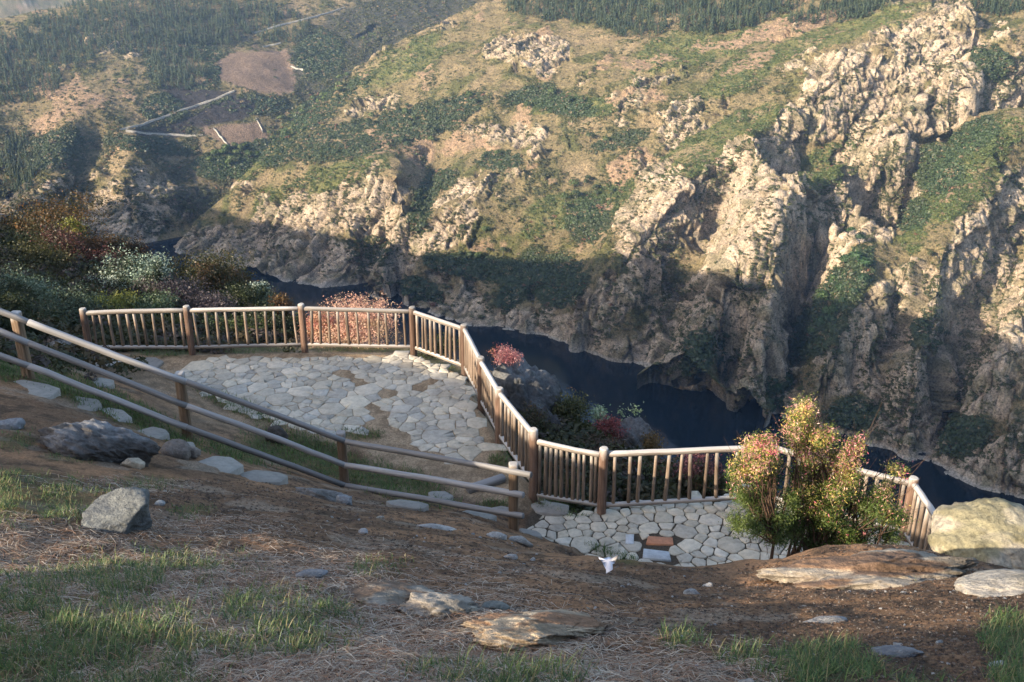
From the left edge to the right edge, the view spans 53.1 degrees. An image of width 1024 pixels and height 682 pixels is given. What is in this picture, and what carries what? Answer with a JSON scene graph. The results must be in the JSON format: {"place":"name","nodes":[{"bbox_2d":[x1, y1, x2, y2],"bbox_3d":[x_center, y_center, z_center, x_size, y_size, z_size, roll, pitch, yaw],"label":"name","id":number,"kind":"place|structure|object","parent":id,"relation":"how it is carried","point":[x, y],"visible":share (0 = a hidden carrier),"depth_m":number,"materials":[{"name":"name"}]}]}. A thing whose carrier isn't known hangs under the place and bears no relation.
{"place":"outdoors","nodes":[
{"label":"outdoors","id":0,"kind":"place"},
{"bbox_2d":[180,351,507,463],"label":"pavement","id":1,"kind":"structure","parent":0,"point":[279,398],"depth_m":22.69,"materials":[{"name":"stone"}]},
{"bbox_2d":[466,473,505,493],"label":"stepping stone","id":2,"kind":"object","parent":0,"point":[498,479],"depth_m":19.05,"materials":[{"name":"stone"}]},
{"bbox_2d":[0,0,1023,498],"bbox_3d":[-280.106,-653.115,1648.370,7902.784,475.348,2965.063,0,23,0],"label":"hillside","id":3,"kind":"structure","parent":0,"point":[250,70],"depth_m":697.34,"materials":[{"name":"stone"}]},
{"bbox_2d":[125,129,202,136],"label":"stone wall","id":4,"kind":"structure","parent":3,"relation":"on","point":[165,134],"depth_m":926.11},
{"bbox_2d":[119,90,234,130],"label":"stone wall","id":5,"kind":"structure","parent":3,"relation":"on","point":[187,108],"depth_m":943.87,"materials":[{"name":"stone"}]},
{"bbox_2d":[252,7,344,33],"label":"stone wall","id":6,"kind":"structure","parent":3,"relation":"on","point":[271,27],"depth_m":1109.12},
{"bbox_2d":[0,0,1023,487],"bbox_3d":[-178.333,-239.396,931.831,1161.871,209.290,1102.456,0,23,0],"label":"scrub","id":7,"kind":"object","parent":3,"relation":"on","point":[964,434],"visible":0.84,"depth_m":713.70,"materials":[{"name":"green"}]},
{"bbox_2d":[0,0,1023,194],"bbox_3d":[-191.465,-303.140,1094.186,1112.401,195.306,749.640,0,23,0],"label":"pine wood","id":8,"kind":"object","parent":3,"relation":"on","point":[729,8],"visible":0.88,"depth_m":965.79,"materials":[{"name":"green"}]},
{"bbox_2d":[568,179,579,188],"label":"slope tree","id":9,"kind":"object","parent":3,"relation":"on","point":[574,181],"visible":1,"depth_m":703.32,"materials":[{"name":"green plant"}]},
{"bbox_2d":[817,291,828,301],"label":"gully tree","id":10,"kind":"object","parent":3,"relation":"on","point":[822,294],"visible":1,"depth_m":543.26,"materials":[{"name":"green plant"}]},
{"bbox_2d":[827,274,839,283],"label":"gully tree","id":11,"kind":"object","parent":3,"relation":"on","point":[834,276],"visible":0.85,"depth_m":543.27,"materials":[{"name":"green plant"}]},
{"bbox_2d":[838,254,847,261],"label":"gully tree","id":12,"kind":"object","parent":3,"relation":"on","point":[841,258],"visible":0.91,"depth_m":544.19,"materials":[{"name":"green plant"}]},
{"bbox_2d":[849,250,863,260],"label":"gully tree","id":13,"kind":"object","parent":3,"relation":"on","point":[858,254],"visible":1,"depth_m":532.35,"materials":[{"name":"green plant"}]},
{"bbox_2d":[856,257,871,266],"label":"gully tree","id":14,"kind":"object","parent":3,"relation":"on","point":[864,261],"visible":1,"depth_m":527.31,"materials":[{"name":"green plant"}]},
{"bbox_2d":[856,273,871,286],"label":"gully tree","id":15,"kind":"object","parent":3,"relation":"on","point":[865,278],"visible":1,"depth_m":523.19,"materials":[{"name":"green plant"}]},
{"bbox_2d":[0,224,1023,681],"bbox_3d":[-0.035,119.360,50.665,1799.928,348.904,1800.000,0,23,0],"label":"ground","id":16,"kind":"structure","parent":0,"point":[34,412],"depth_m":9.36,"materials":[{"name":"soil"}]},
{"bbox_2d":[0,418,24,429],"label":"rock","id":17,"kind":"object","parent":16,"relation":"on","point":[17,423],"visible":0.79,"depth_m":13.21,"materials":[{"name":"stone"}]},
{"bbox_2d":[0,284,44,336],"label":"shrub","id":18,"kind":"object","parent":16,"relation":"on","point":[11,301],"visible":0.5,"depth_m":24.87,"materials":[{"name":"green plant"}]},
{"bbox_2d":[0,256,72,304],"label":"shrub","id":19,"kind":"object","parent":16,"relation":"on","point":[26,284],"visible":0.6,"depth_m":29.50,"materials":[{"name":"green plant"}]},
{"bbox_2d":[13,380,60,398],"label":"stepping stone","id":20,"kind":"object","parent":16,"relation":"on","point":[48,391],"visible":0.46,"depth_m":16.03,"materials":[{"name":"stone"}]},
{"bbox_2d":[0,234,89,276],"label":"shrub","id":21,"kind":"object","parent":16,"relation":"on","point":[40,258],"visible":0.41,"depth_m":35.86,"materials":[{"name":"green plant"}]},
{"bbox_2d":[0,221,94,254],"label":"shrub","id":22,"kind":"object","parent":16,"relation":"on","point":[20,237],"visible":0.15,"depth_m":39.56,"materials":[{"name":"brown plant"}]},
{"bbox_2d":[30,219,93,259],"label":"shrub","id":23,"kind":"object","parent":16,"relation":"on","point":[60,235],"visible":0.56,"depth_m":38.50,"materials":[{"name":"brown plant"}]},
{"bbox_2d":[44,339,85,351],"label":"rock","id":24,"kind":"object","parent":16,"relation":"on","point":[59,341],"visible":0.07,"depth_m":24.69,"materials":[{"name":"stone"}]},
{"bbox_2d":[0,185,130,239],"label":"shrub","id":25,"kind":"object","parent":16,"relation":"on","point":[43,216],"visible":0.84,"depth_m":42.29,"materials":[{"name":"brown plant"}]},
{"bbox_2d":[27,274,111,325],"bbox_3d":[-12.056,-0.717,27.747,2.448,2.016,2.697,-8,24,-18],"label":"shrub","id":26,"kind":"object","parent":16,"relation":"on","point":[55,310],"visible":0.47,"depth_m":27.64,"materials":[{"name":"green plant"}]},
{"bbox_2d":[60,212,90,238],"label":"shrub","id":27,"kind":"object","parent":16,"relation":"on","point":[68,223],"visible":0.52,"depth_m":40.84,"materials":[{"name":"green plant"}]},
{"bbox_2d":[75,396,101,411],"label":"stepping stone","id":28,"kind":"object","parent":16,"relation":"on","point":[95,406],"visible":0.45,"depth_m":16.24,"materials":[{"name":"stone"}]},
{"bbox_2d":[38,419,160,466],"bbox_3d":[-5.245,1.394,13.013,1.445,0.730,1.396,12,-1,6],"label":"rock","id":29,"kind":"object","parent":16,"relation":"on","point":[95,440],"visible":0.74,"depth_m":12.70,"materials":[{"name":"stone"}]},
{"bbox_2d":[67,241,136,269],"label":"shrub","id":30,"kind":"object","parent":16,"relation":"on","point":[100,255],"visible":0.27,"depth_m":38.02,"materials":[{"name":"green plant"}]},
{"bbox_2d":[92,378,114,388],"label":"stepping stone","id":31,"kind":"object","parent":16,"relation":"on","point":[109,383],"visible":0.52,"depth_m":20.00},
{"bbox_2d":[74,226,139,263],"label":"shrub","id":32,"kind":"object","parent":16,"relation":"on","point":[97,244],"visible":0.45,"depth_m":40.25,"materials":[{"name":"brown plant"}]},
{"bbox_2d":[80,288,143,309],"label":"shrub","id":33,"kind":"object","parent":16,"relation":"on","point":[115,302],"visible":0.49,"depth_m":30.54,"materials":[{"name":"green plant"}]},
{"bbox_2d":[81,487,152,533],"bbox_3d":[-3.168,1.420,8.199,0.530,0.362,0.538,-4,23,-10],"label":"rock","id":34,"kind":"object","parent":16,"relation":"on","point":[122,510],"visible":0.78,"depth_m":8.11,"materials":[{"name":"stone"}]},
{"bbox_2d":[102,408,132,422],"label":"stepping stone","id":35,"kind":"object","parent":16,"relation":"on","point":[122,415],"visible":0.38,"depth_m":16.28,"materials":[{"name":"stone"}]},
{"bbox_2d":[74,243,178,292],"bbox_3d":[-12.778,-2.011,34.245,3.388,2.376,3.005,0,23,0],"label":"shrub","id":36,"kind":"object","parent":16,"relation":"on","point":[126,268],"visible":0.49,"depth_m":34.07,"materials":[{"name":"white plant"}]},
{"bbox_2d":[108,231,155,266],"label":"shrub","id":37,"kind":"object","parent":16,"relation":"on","point":[138,246],"visible":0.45,"depth_m":40.17,"materials":[{"name":"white plant"}]},
{"bbox_2d":[120,458,144,469],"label":"rock","id":38,"kind":"object","parent":16,"relation":"on","point":[137,463],"visible":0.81,"depth_m":12.71,"materials":[{"name":"stone"}]},
{"bbox_2d":[134,357,163,367],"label":"stepping stone","id":39,"kind":"object","parent":16,"relation":"on","point":[155,362],"visible":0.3,"depth_m":24.20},
{"bbox_2d":[134,255,172,293],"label":"shrub","id":40,"kind":"object","parent":16,"relation":"on","point":[155,269],"visible":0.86,"depth_m":33.18,"materials":[{"name":"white plant"}]},
{"bbox_2d":[138,427,169,439],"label":"stepping stone","id":41,"kind":"object","parent":16,"relation":"on","point":[158,433],"visible":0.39,"depth_m":15.94,"materials":[{"name":"stone"}]},
{"bbox_2d":[123,286,187,316],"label":"shrub","id":42,"kind":"object","parent":16,"relation":"on","point":[158,301],"visible":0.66,"depth_m":30.83,"materials":[{"name":"green plant"}]},
{"bbox_2d":[129,313,201,326],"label":"shrub","id":43,"kind":"object","parent":16,"relation":"on","point":[175,320],"visible":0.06,"depth_m":28.93,"materials":[{"name":"green plant"}]},
{"bbox_2d":[132,270,216,302],"bbox_3d":[-11.036,-1.509,33.565,2.722,1.912,2.126,0,23,0],"label":"shrub","id":44,"kind":"object","parent":16,"relation":"on","point":[172,287],"visible":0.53,"depth_m":33.09,"materials":[{"name":"green plant"}]},
{"bbox_2d":[160,439,190,459],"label":"rock","id":45,"kind":"object","parent":16,"relation":"on","point":[177,448],"visible":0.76,"depth_m":14.28,"materials":[{"name":"stone"}]},
{"bbox_2d":[190,445,200,458],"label":"rock","id":46,"kind":"object","parent":16,"relation":"on","point":[195,452],"visible":0.4,"depth_m":14.62,"materials":[{"name":"stone"}]},
{"bbox_2d":[148,245,256,290],"bbox_3d":[-12.194,-2.099,39.671,4.832,2.772,3.976,0,23,0],"label":"shrub","id":47,"kind":"object","parent":16,"relation":"on","point":[181,269],"visible":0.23,"depth_m":39.59,"materials":[{"name":"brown plant"}]},
{"bbox_2d":[172,286,243,317],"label":"shrub","id":48,"kind":"object","parent":16,"relation":"on","point":[212,302],"visible":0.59,"depth_m":31.86,"materials":[{"name":"green plant"}]},
{"bbox_2d":[198,456,243,474],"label":"stepping stone","id":49,"kind":"object","parent":16,"relation":"on","point":[230,465],"visible":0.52,"depth_m":14.43,"materials":[{"name":"stone"}]},
{"bbox_2d":[184,246,258,293],"bbox_3d":[-10.418,-2.051,36.573,2.688,2.440,2.460,0,23,0],"label":"shrub","id":50,"kind":"object","parent":16,"relation":"on","point":[218,278],"visible":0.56,"depth_m":36.52,"materials":[{"name":"green plant"}]},
{"bbox_2d":[196,307,272,334],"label":"shrub","id":51,"kind":"object","parent":16,"relation":"on","point":[239,325],"visible":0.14,"depth_m":29.52,"materials":[{"name":"green plant"}]},
{"bbox_2d":[200,278,284,306],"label":"shrub","id":52,"kind":"object","parent":16,"relation":"on","point":[245,298],"visible":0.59,"depth_m":33.94,"materials":[{"name":"green plant"}]},
{"bbox_2d":[245,279,276,304],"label":"shrub","id":53,"kind":"object","parent":16,"relation":"on","point":[262,286],"visible":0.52,"depth_m":34.53,"materials":[{"name":"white plant"}]},
{"bbox_2d":[240,470,287,484],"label":"stepping stone","id":54,"kind":"object","parent":16,"relation":"on","point":[274,478],"visible":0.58,"depth_m":14.48,"materials":[{"name":"stone"}]},
{"bbox_2d":[0,308,532,530],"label":"post and rail fence","id":55,"kind":"object","parent":16,"relation":"on","point":[23,344],"visible":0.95,"depth_m":16.73,"materials":[{"name":"wood"}]},
{"bbox_2d":[250,299,299,335],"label":"shrub","id":56,"kind":"object","parent":16,"relation":"on","point":[279,321],"visible":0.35,"depth_m":30.62,"materials":[{"name":"green plant"}]},
{"bbox_2d":[263,292,295,318],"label":"shrub","id":57,"kind":"object","parent":16,"relation":"on","point":[278,299],"visible":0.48,"depth_m":31.53,"materials":[{"name":"brown plant"}]},
{"bbox_2d":[79,303,537,502],"bbox_3d":[-3.866,0.404,23.242,12.475,1.582,4.201,13,26,28],"label":"wooden balustrade","id":58,"kind":"object","parent":16,"relation":"on","point":[498,408],"visible":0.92,"depth_m":24.29,"materials":[{"name":"wood"}]},
{"bbox_2d":[295,569,327,578],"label":"rock","id":59,"kind":"object","parent":16,"relation":"on","point":[307,573],"visible":0.74,"depth_m":6.44,"materials":[{"name":"stone"}]},
{"bbox_2d":[298,304,336,342],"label":"shrub","id":60,"kind":"object","parent":16,"relation":"on","point":[316,321],"visible":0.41,"depth_m":29.39,"materials":[{"name":"pink plant"}]},
{"bbox_2d":[295,487,343,502],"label":"rock","id":61,"kind":"object","parent":16,"relation":"on","point":[327,495],"visible":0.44,"depth_m":13.99,"materials":[{"name":"stone"}]},
{"bbox_2d":[0,343,641,560],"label":"turf","id":62,"kind":"structure","parent":16,"relation":"on","point":[392,478],"depth_m":18.95,"materials":[{"name":"green plant"}]},
{"bbox_2d":[265,425,288,443],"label":"rock","id":63,"kind":"object","parent":62,"relation":"on","point":[278,430],"visible":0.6,"depth_m":19.96,"materials":[{"name":"stone"}]},
{"bbox_2d":[336,494,351,504],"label":"rock","id":64,"kind":"object","parent":16,"relation":"on","point":[344,498],"visible":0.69,"depth_m":13.50,"materials":[{"name":"stone"}]},
{"bbox_2d":[291,288,401,348],"bbox_3d":[-4.678,-0.461,29.678,3.197,1.671,2.922,0,23,0],"label":"shrub","id":65,"kind":"object","parent":16,"relation":"on","point":[362,325],"visible":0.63,"depth_m":29.49,"materials":[{"name":"pink plant"}]},
{"bbox_2d":[0,216,752,514],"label":"undergrowth","id":66,"kind":"object","parent":16,"relation":"on","point":[570,434],"visible":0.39,"depth_m":25.09,"materials":[{"name":"green plant"}]},
{"bbox_2d":[343,580,434,606],"bbox_3d":[-0.738,1.553,6.168,0.568,0.129,0.657,4,0,-1],"label":"rock","id":67,"kind":"object","parent":16,"relation":"on","point":[374,592],"visible":0.59,"depth_m":6.13,"materials":[{"name":"stone"}]},
{"bbox_2d":[386,499,428,511],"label":"stepping stone","id":68,"kind":"object","parent":16,"relation":"on","point":[409,505],"visible":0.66,"depth_m":16.02,"materials":[{"name":"stone"}]},
{"bbox_2d":[0,470,818,681],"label":"straw","id":69,"kind":"object","parent":16,"relation":"on","point":[312,669],"visible":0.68,"depth_m":5.10,"materials":[{"name":"brown plant"}]},
{"bbox_2d":[416,523,456,530],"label":"rock","id":70,"kind":"object","parent":16,"relation":"on","point":[438,526],"visible":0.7,"depth_m":12.12,"materials":[{"name":"stone"}]},
{"bbox_2d":[418,332,458,357],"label":"shrub","id":71,"kind":"object","parent":16,"relation":"on","point":[438,346],"visible":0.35,"depth_m":27.99,"materials":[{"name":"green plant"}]},
{"bbox_2d":[395,592,482,617],"bbox_3d":[-0.411,1.520,5.893,0.505,0.133,0.612,4,-2,-1],"label":"rock","id":72,"kind":"object","parent":16,"relation":"on","point":[438,604],"visible":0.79,"depth_m":5.76,"materials":[{"name":"stone"}]},
{"bbox_2d":[428,491,452,500],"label":"stepping stone","id":73,"kind":"object","parent":16,"relation":"on","point":[442,494],"visible":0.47,"depth_m":18.21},
{"bbox_2d":[463,510,496,520],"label":"stepping stone","id":74,"kind":"object","parent":16,"relation":"on","point":[487,516],"visible":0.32,"depth_m":17.01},
{"bbox_2d":[481,600,509,610],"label":"rock","id":75,"kind":"object","parent":16,"relation":"on","point":[499,605],"visible":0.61,"depth_m":6.03,"materials":[{"name":"stone"}]},
{"bbox_2d":[487,531,506,539],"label":"rock","id":76,"kind":"object","parent":16,"relation":"on","point":[499,535],"visible":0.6,"depth_m":12.45,"materials":[{"name":"stone"}]},
{"bbox_2d":[503,554,517,559],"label":"pebble","id":77,"kind":"object","parent":16,"relation":"on","point":[512,556],"visible":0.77,"depth_m":9.28,"materials":[{"name":"stone"}]},
{"bbox_2d":[0,426,1023,681],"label":"grass","id":78,"kind":"structure","parent":16,"relation":"on","point":[834,664],"depth_m":4.71,"materials":[{"name":"green"}]},
{"bbox_2d":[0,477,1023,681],"bbox_3d":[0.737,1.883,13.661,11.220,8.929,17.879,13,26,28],"label":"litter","id":79,"kind":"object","parent":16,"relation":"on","point":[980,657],"visible":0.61,"depth_m":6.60,"materials":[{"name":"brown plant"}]},
{"bbox_2d":[509,536,532,546],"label":"rock","id":80,"kind":"object","parent":16,"relation":"on","point":[523,541],"visible":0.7,"depth_m":12.57,"materials":[{"name":"stone"}]},
{"bbox_2d":[492,354,562,414],"bbox_3d":[0.207,1.618,25.200,2.288,2.510,2.439,-17,28,-34],"label":"rock","id":81,"kind":"object","parent":16,"relation":"on","point":[524,383],"visible":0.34,"depth_m":24.68,"materials":[{"name":"stone"}]},
{"bbox_2d":[486,342,522,368],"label":"shrub","id":82,"kind":"object","parent":81,"relation":"on","point":[508,353],"visible":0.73,"depth_m":24.89,"materials":[{"name":"pink plant"}]},
{"bbox_2d":[519,528,542,538],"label":"stepping stone","id":83,"kind":"object","parent":16,"relation":"on","point":[537,534],"visible":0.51,"depth_m":16.88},
{"bbox_2d":[457,609,606,651],"bbox_3d":[0.087,1.459,5.223,0.696,0.138,1.184,-3,-8,28],"label":"rock","id":84,"kind":"object","parent":16,"relation":"on","point":[531,629],"visible":0.92,"depth_m":5.02,"materials":[{"name":"stone"}]},
{"bbox_2d":[517,400,557,431],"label":"shrub","id":85,"kind":"object","parent":16,"relation":"on","point":[533,417],"visible":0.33,"depth_m":23.30,"materials":[{"name":"green plant"}]},
{"bbox_2d":[531,501,568,516],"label":"stepping stone","id":86,"kind":"object","parent":16,"relation":"on","point":[544,510],"visible":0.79,"depth_m":18.70,"materials":[{"name":"stone"}]},
{"bbox_2d":[538,406,564,429],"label":"rock","id":87,"kind":"object","parent":16,"relation":"on","point":[553,417],"visible":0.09,"depth_m":23.92,"materials":[{"name":"stone"}]},
{"bbox_2d":[550,387,595,422],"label":"shrub","id":88,"kind":"object","parent":16,"relation":"on","point":[568,408],"visible":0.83,"depth_m":24.77,"materials":[{"name":"green plant"}]},
{"bbox_2d":[588,403,612,424],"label":"shrub","id":89,"kind":"object","parent":16,"relation":"on","point":[597,414],"visible":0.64,"depth_m":24.96,"materials":[{"name":"green plant"}]},
{"bbox_2d":[581,428,625,450],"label":"shrub","id":90,"kind":"object","parent":16,"relation":"on","point":[607,441],"visible":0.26,"depth_m":23.07,"materials":[{"name":"green plant"}]},
{"bbox_2d":[598,554,618,572],"bbox_3d":[0.792,1.817,8.366,0.164,0.102,0.142,0,23,0],"label":"animal skull","id":91,"kind":"object","parent":16,"relation":"on","point":[608,562],"visible":0.98,"depth_m":8.35,"materials":[{"name":"white"}]},
{"bbox_2d":[588,411,630,438],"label":"shrub","id":92,"kind":"object","parent":16,"relation":"on","point":[607,423],"visible":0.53,"depth_m":24.44,"materials":[{"name":"red plant"}]},
{"bbox_2d":[611,416,654,449],"bbox_3d":[2.984,2.498,25.121,1.099,1.391,0.829,-16,28,-33],"label":"rock","id":93,"kind":"object","parent":16,"relation":"on","point":[638,426],"visible":0.38,"depth_m":24.76,"materials":[{"name":"stone"}]},
{"bbox_2d":[628,401,643,415],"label":"shrub","id":94,"kind":"object","parent":16,"relation":"on","point":[634,410],"visible":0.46,"depth_m":25.28,"materials":[{"name":"green plant"}]},
{"bbox_2d":[637,426,667,455],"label":"shrub","id":95,"kind":"object","parent":16,"relation":"on","point":[648,444],"visible":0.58,"depth_m":23.57,"materials":[{"name":"green plant"}]},
{"bbox_2d":[622,456,684,488],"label":"shrub","id":96,"kind":"object","parent":16,"relation":"on","point":[650,470],"visible":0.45,"depth_m":21.77,"materials":[{"name":"green plant"}]},
{"bbox_2d":[683,588,699,593],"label":"pebble","id":97,"kind":"object","parent":16,"relation":"on","point":[690,591],"visible":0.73,"depth_m":7.46,"materials":[{"name":"stone"}]},
{"bbox_2d":[671,446,723,495],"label":"shrub","id":98,"kind":"object","parent":16,"relation":"on","point":[698,468],"visible":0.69,"depth_m":21.25,"materials":[{"name":"red plant"}]},
{"bbox_2d":[536,439,934,550],"bbox_3d":[3.998,2.771,18.284,7.013,1.717,1.715,9,25,21],"label":"wooden balustrade","id":99,"kind":"object","parent":16,"relation":"on","point":[919,535],"visible":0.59,"depth_m":18.42,"materials":[{"name":"wood"}]},
{"bbox_2d":[696,426,814,558],"bbox_3d":[3.276,2.150,13.695,1.251,2.541,1.688,20,30,39],"label":"tree heather","id":100,"kind":"object","parent":16,"relation":"on","point":[758,497],"visible":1,"depth_m":13.41,"materials":[{"name":"green plant"}]},
{"bbox_2d":[804,616,846,622],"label":"rock","id":101,"kind":"object","parent":16,"relation":"on","point":[826,619],"visible":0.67,"depth_m":5.82,"materials":[{"name":"stone"}]},
{"bbox_2d":[772,392,928,556],"bbox_3d":[4.590,1.864,14.000,2.323,2.910,1.376,0,23,0],"label":"tree heather","id":102,"kind":"object","parent":16,"relation":"on","point":[824,517],"visible":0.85,"depth_m":13.75,"materials":[{"name":"green plant"}]},
{"bbox_2d":[756,548,978,590],"bbox_3d":[2.812,1.849,8.024,1.796,0.330,1.189,-3,-3,2],"label":"rock","id":103,"kind":"object","parent":16,"relation":"on","point":[877,569],"visible":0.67,"depth_m":7.85,"materials":[{"name":"stone"}]},
{"bbox_2d":[871,645,923,657],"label":"rock","id":104,"kind":"object","parent":16,"relation":"on","point":[897,651],"visible":0.77,"depth_m":4.66,"materials":[{"name":"stone"}]},
{"bbox_2d":[928,497,1023,569],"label":"rock","id":105,"kind":"object","parent":16,"relation":"on","point":[989,530],"visible":0.7,"depth_m":11.18,"materials":[{"name":"stone"}]},
{"bbox_2d":[954,569,1023,596],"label":"rock","id":106,"kind":"object","parent":16,"relation":"on","point":[998,582],"visible":0.81,"depth_m":6.47,"materials":[{"name":"stone"}]},
{"bbox_2d":[135,237,1023,518],"bbox_3d":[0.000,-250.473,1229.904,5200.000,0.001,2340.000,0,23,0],"label":"river water","id":107,"kind":"structure","parent":0,"point":[681,419],"depth_m":566.23,"materials":[{"name":"blue liquid"}]},
{"bbox_2d":[528,484,915,566],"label":"pavement","id":108,"kind":"structure","parent":0,"point":[687,531],"depth_m":18.06,"materials":[{"name":"stone"}]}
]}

